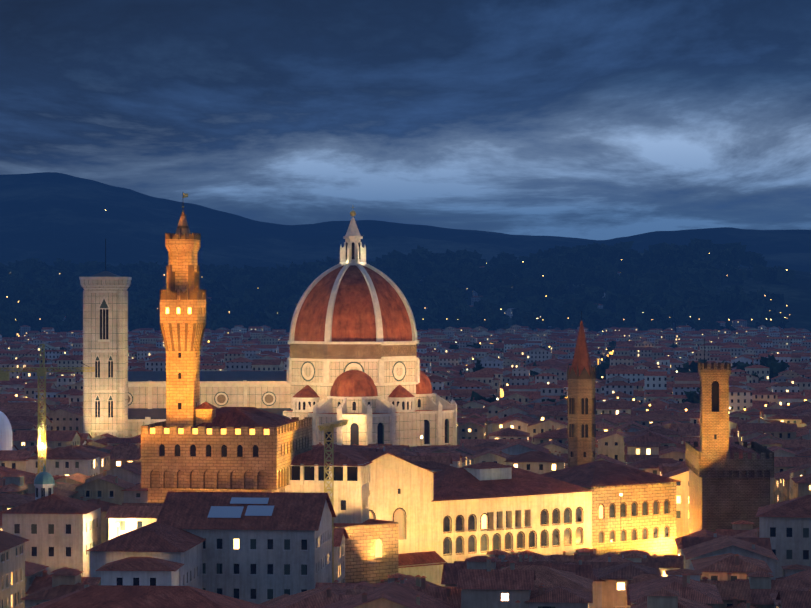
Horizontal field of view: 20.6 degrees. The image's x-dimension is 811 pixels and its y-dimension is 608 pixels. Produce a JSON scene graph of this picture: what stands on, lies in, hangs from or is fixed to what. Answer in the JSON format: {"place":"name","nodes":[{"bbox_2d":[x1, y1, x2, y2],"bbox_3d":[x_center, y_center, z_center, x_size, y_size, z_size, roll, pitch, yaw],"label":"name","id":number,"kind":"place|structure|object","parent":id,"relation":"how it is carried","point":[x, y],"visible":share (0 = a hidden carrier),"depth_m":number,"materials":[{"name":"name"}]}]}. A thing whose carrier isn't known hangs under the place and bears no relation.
{"place":"outdoors","nodes":[
{"label":"outdoors","id":0,"kind":"place"},
{"bbox_2d":[41,436,621,535],"bbox_3d":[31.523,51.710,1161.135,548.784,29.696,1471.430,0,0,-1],"label":"lamps","id":1,"kind":"object","parent":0,"point":[117,524],"visible":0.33,"depth_m":463.94,"materials":[{"name":"black"}]},
{"bbox_2d":[0,172,810,271],"bbox_3d":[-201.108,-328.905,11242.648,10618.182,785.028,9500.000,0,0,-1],"label":"hill","id":2,"kind":"structure","parent":0,"point":[49,218],"depth_m":9965.25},
{"bbox_2d":[0,0,810,239],"label":"sky","id":3,"kind":"structure","parent":0,"point":[584,119],"materials":[{"name":"blue"}]},
{"bbox_2d":[15,210,805,410],"bbox_3d":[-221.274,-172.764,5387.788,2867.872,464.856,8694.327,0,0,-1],"label":"city light dots","id":4,"kind":"object","parent":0,"point":[501,393],"visible":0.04,"depth_m":1582.57,"materials":[{"name":"yellow"}]},
{"bbox_2d":[19,253,810,335],"bbox_3d":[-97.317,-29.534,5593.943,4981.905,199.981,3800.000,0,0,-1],"label":"lights","id":5,"kind":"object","parent":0,"point":[796,312],"depth_m":4698.99},
{"label":"ground","id":6,"kind":"structure","parent":0,"visible":0},
{"bbox_2d":[0,411,11,449],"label":"dome","id":7,"kind":"object","parent":6,"relation":"on","point":[5,435],"visible":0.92,"depth_m":748.64,"materials":[{"name":"white"}]},
{"bbox_2d":[0,344,348,582],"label":"tower cranes","id":8,"kind":"object","parent":6,"relation":"on","point":[324,427],"visible":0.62,"depth_m":601.65,"materials":[{"name":"metal"}]},
{"bbox_2d":[140,193,312,502],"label":"town hall palace","id":9,"kind":"structure","parent":6,"relation":"on","point":[191,443],"depth_m":508.17,"materials":[{"name":"stone"}]},
{"bbox_2d":[79,207,456,446],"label":"cathedral","id":10,"kind":"structure","parent":6,"relation":"on","point":[353,358],"depth_m":940.74,"materials":[{"name":"stone"}]},
{"bbox_2d":[0,238,795,404],"bbox_3d":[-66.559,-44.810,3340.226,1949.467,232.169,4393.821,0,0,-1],"label":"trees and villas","id":11,"kind":"object","parent":6,"relation":"on","point":[684,283],"visible":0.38,"depth_m":4473.84,"materials":[{"name":"green plant"}]},
{"bbox_2d":[0,364,810,607],"bbox_3d":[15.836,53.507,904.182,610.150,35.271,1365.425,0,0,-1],"label":"city","id":12,"kind":"object","parent":6,"relation":"on","point":[520,424],"visible":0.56,"depth_m":625.30,"materials":[{"name":"paint"}]},
{"bbox_2d":[0,443,810,607],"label":"foreground buildings","id":13,"kind":"structure","parent":6,"relation":"on","point":[391,514],"depth_m":509.52,"materials":[{"name":"beige stone"}]},
{"bbox_2d":[0,325,810,390],"bbox_3d":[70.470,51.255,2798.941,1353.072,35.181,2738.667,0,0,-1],"label":"city","id":14,"kind":"object","parent":6,"relation":"on","point":[227,349],"visible":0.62,"depth_m":2198.70,"materials":[{"name":"paint"}]},
{"bbox_2d":[567,311,595,467],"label":"bell tower","id":15,"kind":"structure","parent":6,"relation":"on","point":[581,408],"depth_m":633.09,"materials":[{"name":"brown stone"}]},
{"bbox_2d":[685,338,773,533],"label":"fortified palace","id":16,"kind":"structure","parent":6,"relation":"on","point":[729,482],"depth_m":553.24,"materials":[{"name":"brown stone"}]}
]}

